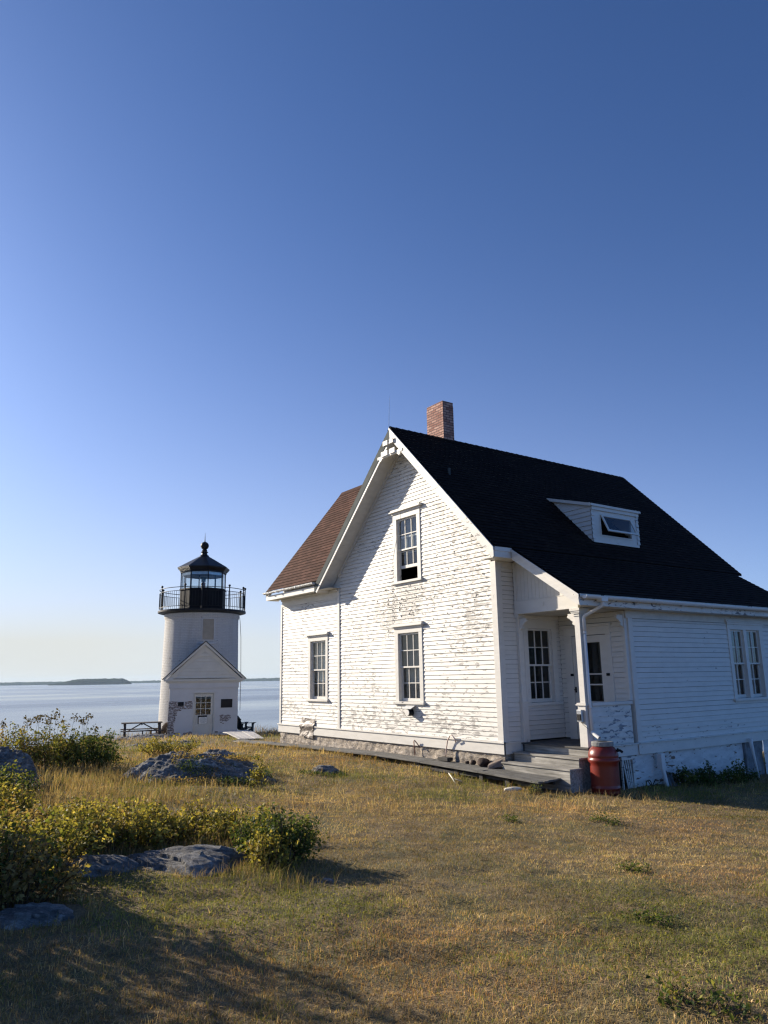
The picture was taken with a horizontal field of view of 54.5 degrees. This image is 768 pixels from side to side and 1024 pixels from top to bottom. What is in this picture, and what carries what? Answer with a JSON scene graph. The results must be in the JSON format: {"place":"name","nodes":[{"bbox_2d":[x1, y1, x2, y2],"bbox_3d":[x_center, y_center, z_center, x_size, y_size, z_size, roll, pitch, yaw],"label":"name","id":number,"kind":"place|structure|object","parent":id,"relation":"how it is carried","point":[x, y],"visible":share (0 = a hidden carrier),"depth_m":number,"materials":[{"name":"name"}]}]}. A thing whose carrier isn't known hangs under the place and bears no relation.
{"place":"outdoors","nodes":[
{"label":"outdoors","id":0,"kind":"place"},
{"bbox_2d":[0,681,66,685],"bbox_3d":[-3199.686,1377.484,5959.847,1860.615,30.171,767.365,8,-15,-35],"label":"hills","id":1,"kind":"structure","parent":0,"point":[22,683],"depth_m":5918.04,"materials":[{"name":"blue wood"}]},
{"bbox_2d":[48,678,131,684],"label":"island","id":2,"kind":"structure","parent":0,"point":[103,681],"depth_m":4294.91,"materials":[{"name":"green plant"}]},
{"bbox_2d":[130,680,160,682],"bbox_3d":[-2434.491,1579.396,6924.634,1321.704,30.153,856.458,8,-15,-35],"label":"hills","id":3,"kind":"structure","parent":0,"point":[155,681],"depth_m":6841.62,"materials":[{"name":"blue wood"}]},
{"bbox_2d":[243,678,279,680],"bbox_3d":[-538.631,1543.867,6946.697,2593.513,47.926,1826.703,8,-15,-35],"label":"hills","id":4,"kind":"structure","parent":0,"point":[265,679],"depth_m":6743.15,"materials":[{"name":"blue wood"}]},
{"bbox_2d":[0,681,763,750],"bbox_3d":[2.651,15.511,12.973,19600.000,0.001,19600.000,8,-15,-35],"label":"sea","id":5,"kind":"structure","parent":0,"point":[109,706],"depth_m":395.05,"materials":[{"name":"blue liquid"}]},
{"bbox_2d":[0,732,767,1023],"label":"ground","id":6,"kind":"structure","parent":0,"point":[82,910],"depth_m":5.27,"materials":[{"name":"green plant"}]},
{"bbox_2d":[0,746,39,786],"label":"boulder","id":7,"kind":"object","parent":6,"relation":"on","point":[7,754],"visible":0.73,"depth_m":12.29,"materials":[{"name":"grey stone"}]},
{"bbox_2d":[0,757,43,795],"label":"bush","id":8,"kind":"object","parent":6,"relation":"on","point":[11,775],"visible":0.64,"depth_m":10.86,"materials":[{"name":"green plant"}]},
{"bbox_2d":[0,777,44,817],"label":"bush","id":9,"kind":"object","parent":6,"relation":"on","point":[6,793],"visible":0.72,"depth_m":9.12,"materials":[{"name":"green plant"}]},
{"bbox_2d":[0,715,51,766],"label":"bush","id":10,"kind":"object","parent":6,"relation":"on","point":[13,732],"visible":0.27,"depth_m":14.98,"materials":[{"name":"green plant"}]},
{"bbox_2d":[0,902,74,929],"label":"rock slab","id":11,"kind":"object","parent":6,"relation":"on","point":[30,912],"visible":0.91,"depth_m":5.10,"materials":[{"name":"grey stone"}]},
{"bbox_2d":[0,795,75,836],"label":"bush","id":12,"kind":"object","parent":6,"relation":"on","point":[39,809],"visible":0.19,"depth_m":8.19,"materials":[{"name":"green plant"}]},
{"bbox_2d":[0,821,91,908],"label":"bush","id":13,"kind":"object","parent":6,"relation":"on","point":[15,868],"visible":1,"depth_m":5.57,"materials":[{"name":"green plant"}]},
{"bbox_2d":[3,708,92,770],"bbox_3d":[-6.816,4.634,15.158,1.789,1.238,1.317,-2,-13,4],"label":"bush","id":14,"kind":"object","parent":6,"relation":"on","point":[52,750],"visible":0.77,"depth_m":14.88,"materials":[{"name":"green plant"}]},
{"bbox_2d":[0,801,113,870],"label":"bush","id":15,"kind":"object","parent":6,"relation":"on","point":[77,837],"visible":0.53,"depth_m":6.58,"materials":[{"name":"green plant"}]},
{"bbox_2d":[14,795,148,852],"bbox_3d":[-3.069,3.122,7.368,1.326,0.638,1.201,-6,-14,22],"label":"bush","id":16,"kind":"object","parent":6,"relation":"on","point":[110,822],"visible":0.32,"depth_m":7.35,"materials":[{"name":"green plant"}]},
{"bbox_2d":[56,716,127,769],"bbox_3d":[-6.007,4.746,15.295,1.406,1.069,1.365,8,-15,-35],"label":"bush","id":17,"kind":"object","parent":6,"relation":"on","point":[97,751],"visible":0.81,"depth_m":15.14,"materials":[{"name":"green plant"}]},
{"bbox_2d":[81,735,105,744],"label":"bush","id":18,"kind":"object","parent":6,"relation":"on","point":[100,737],"visible":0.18,"depth_m":30.29,"materials":[{"name":"green plant"}]},
{"bbox_2d":[52,854,139,877],"bbox_3d":[-2.592,3.159,6.555,1.035,0.240,0.832,-1,-13,0],"label":"rock slab","id":19,"kind":"object","parent":6,"relation":"on","point":[104,864],"visible":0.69,"depth_m":6.48,"materials":[{"name":"grey stone"}]},
{"bbox_2d":[57,789,157,821],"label":"bush","id":20,"kind":"object","parent":6,"relation":"on","point":[116,804],"visible":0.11,"depth_m":8.65,"materials":[{"name":"green plant"}]},
{"bbox_2d":[75,794,198,849],"bbox_3d":[-2.616,3.290,7.819,1.256,0.598,1.196,-1,-13,-1],"label":"bush","id":21,"kind":"object","parent":6,"relation":"on","point":[152,829],"visible":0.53,"depth_m":7.64,"materials":[{"name":"green plant"}]},
{"bbox_2d":[120,721,162,736],"bbox_3d":[-10.455,9.457,32.108,1.720,0.768,1.700,3,-13,-19],"label":"picnic table","id":22,"kind":"object","parent":6,"relation":"on","point":[159,730],"visible":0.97,"depth_m":31.98,"materials":[{"name":"grey wood"}]},
{"bbox_2d":[112,733,187,740],"bbox_3d":[-9.314,9.221,30.264,4.439,0.401,2.415,-1,-13,0],"label":"rock ledge","id":23,"kind":"object","parent":6,"relation":"on","point":[145,736],"visible":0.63,"depth_m":30.02,"materials":[{"name":"grey stone"}]},
{"bbox_2d":[150,722,167,733],"bbox_3d":[-10.236,10.030,34.027,0.833,0.813,0.697,-4,-13,12],"label":"lounge chair","id":24,"kind":"object","parent":6,"relation":"on","point":[165,726],"visible":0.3,"depth_m":34.04,"materials":[{"name":"brown wood"}]},
{"bbox_2d":[0,757,329,882],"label":"tall grass","id":25,"kind":"structure","parent":6,"relation":"on","point":[62,781],"depth_m":11.51,"materials":[{"name":"plant"}]},
{"bbox_2d":[123,740,208,746],"bbox_3d":[-7.251,7.863,25.023,4.438,0.350,1.765,6,-14,-28],"label":"rock ledge","id":26,"kind":"object","parent":6,"relation":"on","point":[185,741],"visible":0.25,"depth_m":24.77,"materials":[{"name":"grey stone"}]},
{"bbox_2d":[137,733,201,754],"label":"bush","id":27,"kind":"object","parent":6,"relation":"on","point":[160,748],"visible":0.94,"depth_m":19.47,"materials":[{"name":"green plant"}]},
{"bbox_2d":[0,763,348,938],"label":"rock edge grass","id":28,"kind":"object","parent":6,"relation":"on","point":[134,850],"visible":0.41,"depth_m":6.38,"materials":[{"name":"green plant"}]},
{"bbox_2d":[81,725,277,738],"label":"shore grass","id":29,"kind":"structure","parent":6,"relation":"on","point":[260,730],"depth_m":33.77,"materials":[{"name":"green plant"}]},
{"bbox_2d":[125,793,237,846],"bbox_3d":[-2.206,3.386,8.145,1.274,0.517,1.125,1,-13,-7],"label":"bush","id":30,"kind":"object","parent":6,"relation":"on","point":[193,819],"visible":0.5,"depth_m":8.11,"materials":[{"name":"green plant"}]},
{"bbox_2d":[127,844,255,877],"bbox_3d":[-1.878,3.244,6.847,1.632,0.290,1.214,-1,-13,0],"label":"rock slab","id":31,"kind":"object","parent":6,"relation":"on","point":[198,858],"visible":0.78,"depth_m":6.73,"materials":[{"name":"grey stone"}]},
{"bbox_2d":[120,751,276,784],"bbox_3d":[-3.542,4.817,13.909,2.838,0.655,2.206,5,-14,-24],"label":"rock ledge","id":32,"kind":"object","parent":6,"relation":"on","point":[162,765],"visible":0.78,"depth_m":13.47,"materials":[{"name":"grey stone"}]},
{"bbox_2d":[158,540,245,735],"bbox_3d":[-8.838,5.846,36.087,4.240,10.110,5.554,2,-13,-13],"label":"lighthouse","id":33,"kind":"object","parent":6,"relation":"on","point":[202,676],"visible":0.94,"depth_m":34.90,"materials":[{"name":"brick"}]},
{"bbox_2d":[193,693,213,735],"bbox_3d":[-7.977,8.987,32.930,0.830,1.880,0.090,3,-13,-16],"label":"entry door","id":34,"kind":"structure","parent":33,"relation":"in","point":[203,724],"depth_m":32.89,"materials":[{"name":"white paint"}]},
{"bbox_2d":[200,618,215,643],"bbox_3d":[-8.297,5.612,35.144,0.765,1.200,0.093,4,-14,-23],"label":"tower window","id":35,"kind":"structure","parent":33,"relation":"in","point":[208,624],"depth_m":35.13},
{"bbox_2d":[203,749,257,767],"bbox_3d":[-3.371,5.172,15.288,1.337,0.589,1.484,-12,-17,41],"label":"rock ledge","id":36,"kind":"object","parent":6,"relation":"on","point":[226,753],"visible":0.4,"depth_m":15.25,"materials":[{"name":"grey stone"}]},
{"bbox_2d":[183,793,290,843],"bbox_3d":[-1.598,3.417,8.258,1.246,0.560,1.090,8,-15,-35],"label":"bush","id":37,"kind":"object","parent":6,"relation":"on","point":[227,815],"visible":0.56,"depth_m":8.18,"materials":[{"name":"green plant"}]},
{"bbox_2d":[219,730,263,739],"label":"plank ramp","id":38,"kind":"structure","parent":6,"relation":"on","point":[245,734],"depth_m":28.60,"materials":[{"name":"white wood"}]},
{"bbox_2d":[237,715,255,730],"bbox_3d":[-6.612,9.976,34.892,0.960,0.937,0.804,10,-17,-41],"label":"adirondack chair","id":39,"kind":"object","parent":6,"relation":"on","point":[240,724],"visible":0.61,"depth_m":34.80,"materials":[{"name":"green paint"}]},
{"bbox_2d":[148,751,346,786],"bbox_3d":[-2.451,4.818,14.056,2.963,0.662,3.053,-4,-13,12],"label":"ground cover","id":40,"kind":"object","parent":6,"relation":"on","point":[238,756],"visible":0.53,"depth_m":13.36,"materials":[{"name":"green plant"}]},
{"bbox_2d":[245,749,271,788],"bbox_3d":[-2.178,4.494,13.013,0.414,0.683,0.438,8,-15,-35],"label":"goldenrod","id":41,"kind":"object","parent":6,"relation":"on","point":[257,779],"visible":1,"depth_m":12.98,"materials":[{"name":"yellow plant"}]},
{"bbox_2d":[235,826,310,870],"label":"bush","id":42,"kind":"object","parent":6,"relation":"on","point":[263,854],"visible":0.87,"depth_m":6.81,"materials":[{"name":"green plant"}]},
{"bbox_2d":[229,802,329,866],"bbox_3d":[-1.040,3.112,7.206,0.940,0.646,0.966,8,-15,-35],"label":"bush","id":43,"kind":"object","parent":6,"relation":"on","point":[306,841],"visible":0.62,"depth_m":7.12,"materials":[{"name":"green plant"}]},
{"bbox_2d":[219,854,341,897],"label":"green tuft grass","id":44,"kind":"structure","parent":6,"relation":"on","point":[278,878],"depth_m":6.34,"materials":[{"name":"green plant"}]},
{"bbox_2d":[313,878,333,882],"bbox_3d":[-0.510,3.279,6.412,0.470,0.223,0.338,-1,-13,0],"label":"rock outcrop","id":45,"kind":"object","parent":6,"relation":"on","point":[328,880],"visible":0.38,"depth_m":6.42,"materials":[{"name":"grey stone"}]},
{"bbox_2d":[312,765,339,773],"bbox_3d":[-1.214,5.386,15.361,0.827,0.358,0.779,-1,-13,0],"label":"rock outcrop","id":46,"kind":"object","parent":6,"relation":"on","point":[330,768],"visible":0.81,"depth_m":15.19,"materials":[{"name":"grey stone"}]},
{"bbox_2d":[215,736,534,790],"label":"walk edge grass","id":47,"kind":"structure","parent":6,"relation":"on","point":[338,753],"depth_m":18.78,"materials":[{"name":"plant"}]},
{"bbox_2d":[0,778,767,1023],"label":"thatch","id":48,"kind":"object","parent":6,"relation":"on","point":[621,815],"visible":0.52,"depth_m":5.18,"materials":[{"name":"beige plant"}]},
{"bbox_2d":[20,730,767,817],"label":"field grass","id":49,"kind":"structure","parent":6,"relation":"on","point":[322,752],"depth_m":13.55,"materials":[{"name":"plant"}]},
{"bbox_2d":[233,739,560,792],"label":"boardwalk","id":50,"kind":"structure","parent":6,"relation":"on","point":[484,773],"depth_m":15.71,"materials":[{"name":"grey wood"}]},
{"bbox_2d":[438,756,452,760],"bbox_3d":[1.361,5.471,16.509,0.160,0.075,0.330,8,-15,-35],"label":"wood block","id":51,"kind":"object","parent":50,"relation":"on","point":[442,758],"depth_m":16.43,"materials":[{"name":"grey wood"}]},
{"bbox_2d":[477,758,489,766],"bbox_3d":[2.081,5.250,15.578,0.264,0.223,0.288,1,-13,-8],"label":"round stone","id":52,"kind":"object","parent":50,"relation":"on","point":[483,762],"visible":0.84,"depth_m":15.49,"materials":[{"name":"stone"}]},
{"bbox_2d":[488,759,502,768],"bbox_3d":[2.293,5.161,15.287,0.338,0.192,0.263,-5,-13,19],"label":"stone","id":53,"kind":"object","parent":50,"relation":"on","point":[496,764],"visible":0.91,"depth_m":15.18,"materials":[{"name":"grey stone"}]},
{"bbox_2d":[499,813,523,823],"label":"weed clump","id":54,"kind":"object","parent":6,"relation":"on","point":[513,819],"visible":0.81,"depth_m":10.08,"materials":[{"name":"green plant"}]},
{"bbox_2d":[504,787,521,790],"bbox_3d":[2.379,5.104,13.711,0.342,0.096,0.142,-2,-13,3],"label":"white stone","id":55,"kind":"object","parent":6,"relation":"on","point":[512,788],"visible":0.75,"depth_m":13.67,"materials":[{"name":"white stone"}]},
{"bbox_2d":[262,397,767,792],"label":"keepers house","id":56,"kind":"structure","parent":6,"relation":"on","point":[445,594],"depth_m":17.62,"materials":[{"name":"paint"}]},
{"bbox_2d":[304,631,333,702],"bbox_3d":[-1.873,4.542,21.756,0.316,2.010,1.290,8,-15,-35],"label":"window","id":57,"kind":"structure","parent":56,"relation":"in","point":[320,673],"depth_m":21.94,"materials":[{"name":"paint"}]},
{"bbox_2d":[388,502,422,586],"bbox_3d":[0.629,0.852,18.881,0.314,1.985,1.285,8,-15,-35],"label":"window","id":58,"kind":"structure","parent":56,"relation":"in","point":[408,541],"depth_m":19.03,"materials":[{"name":"paint"}]},
{"bbox_2d":[390,621,429,706],"bbox_3d":[0.661,3.731,18.263,0.314,1.995,1.278,8,-15,-35],"label":"window","id":59,"kind":"structure","parent":56,"relation":"in","point":[409,667],"depth_m":18.43,"materials":[{"name":"paint"}]},
{"bbox_2d":[523,615,563,707],"bbox_3d":[3.443,3.274,16.438,1.205,2.005,0.185,8,-15,-35],"label":"window","id":60,"kind":"structure","parent":56,"relation":"in","point":[535,622],"depth_m":16.50,"materials":[{"name":"white paint"}]},
{"bbox_2d":[570,634,609,738],"bbox_3d":[4.555,3.770,16.070,0.386,2.178,1.050,8,-15,-35],"label":"porch door","id":61,"kind":"structure","parent":56,"relation":"in","point":[603,667],"depth_m":16.03,"materials":[{"name":"white paint"}]},
{"bbox_2d":[720,619,767,702],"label":"window","id":62,"kind":"structure","parent":56,"relation":"in","point":[744,670],"depth_m":18.02,"materials":[{"name":"paint"}]},
{"bbox_2d":[527,780,546,794],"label":"weed clump","id":63,"kind":"object","parent":6,"relation":"on","point":[535,792],"visible":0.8,"depth_m":13.27,"materials":[{"name":"green plant"}]},
{"bbox_2d":[588,740,622,795],"bbox_3d":[4.096,4.753,13.858,0.575,0.938,0.575,3,-13,-16],"label":"rain barrel","id":64,"kind":"object","parent":6,"relation":"on","point":[603,758],"visible":0.97,"depth_m":13.65,"materials":[{"name":"red plastic"}]},
{"bbox_2d":[587,811,632,825],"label":"weed clump","id":65,"kind":"object","parent":6,"relation":"on","point":[608,821],"visible":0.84,"depth_m":10.19,"materials":[{"name":"green plant"}]},
{"bbox_2d":[614,858,658,874],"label":"weed clump","id":66,"kind":"object","parent":6,"relation":"on","point":[627,868],"visible":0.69,"depth_m":7.15,"materials":[{"name":"green plant"}]},
{"bbox_2d":[621,902,685,927],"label":"weed clump","id":67,"kind":"object","parent":6,"relation":"on","point":[645,913],"visible":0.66,"depth_m":5.46,"materials":[{"name":"green plant"}]},
{"bbox_2d":[657,753,668,785],"bbox_3d":[5.700,5.306,15.130,0.185,0.772,0.175,8,-15,-35],"label":"drain pipe","id":68,"kind":"object","parent":6,"relation":"on","point":[661,762],"visible":0.7,"depth_m":15.13,"materials":[{"name":"white plastic"}]},
{"bbox_2d":[667,774,678,786],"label":"slate slab","id":69,"kind":"structure","parent":6,"relation":"on","point":[671,781],"depth_m":15.20,"materials":[{"name":"grey stone"}]},
{"bbox_2d":[669,762,704,786],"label":"weed","id":70,"kind":"object","parent":6,"relation":"on","point":[682,778],"visible":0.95,"depth_m":15.18,"materials":[{"name":"green plant"}]},
{"bbox_2d":[635,971,767,1023],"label":"weed clump","id":71,"kind":"object","parent":6,"relation":"on","point":[713,998],"visible":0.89,"depth_m":3.85,"materials":[{"name":"green plant"}]},
{"bbox_2d":[684,764,722,785],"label":"weed","id":72,"kind":"object","parent":6,"relation":"on","point":[712,780],"visible":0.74,"depth_m":15.36,"materials":[{"name":"green plant"}]},
{"bbox_2d":[695,760,728,784],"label":"weed","id":73,"kind":"object","parent":6,"relation":"on","point":[719,777],"visible":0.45,"depth_m":15.73,"materials":[{"name":"green plant"}]},
{"bbox_2d":[717,766,748,783],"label":"weed","id":74,"kind":"object","parent":6,"relation":"on","point":[729,773],"visible":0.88,"depth_m":15.91,"materials":[{"name":"green plant"}]},
{"bbox_2d":[730,758,760,781],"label":"weed","id":75,"kind":"object","parent":6,"relation":"on","point":[749,775],"visible":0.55,"depth_m":16.32,"materials":[{"name":"green plant"}]},
{"bbox_2d":[748,738,759,777],"bbox_3d":[8.489,5.700,17.072,0.165,0.986,0.096,-1,-13,0],"label":"board","id":76,"kind":"object","parent":6,"relation":"on","point":[750,740],"visible":0.79,"depth_m":17.09,"materials":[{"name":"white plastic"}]},
{"bbox_2d":[0,0,767,682],"label":"sky","id":77,"kind":"structure","parent":0,"point":[232,232],"materials":[{"name":"blue"}]}
]}

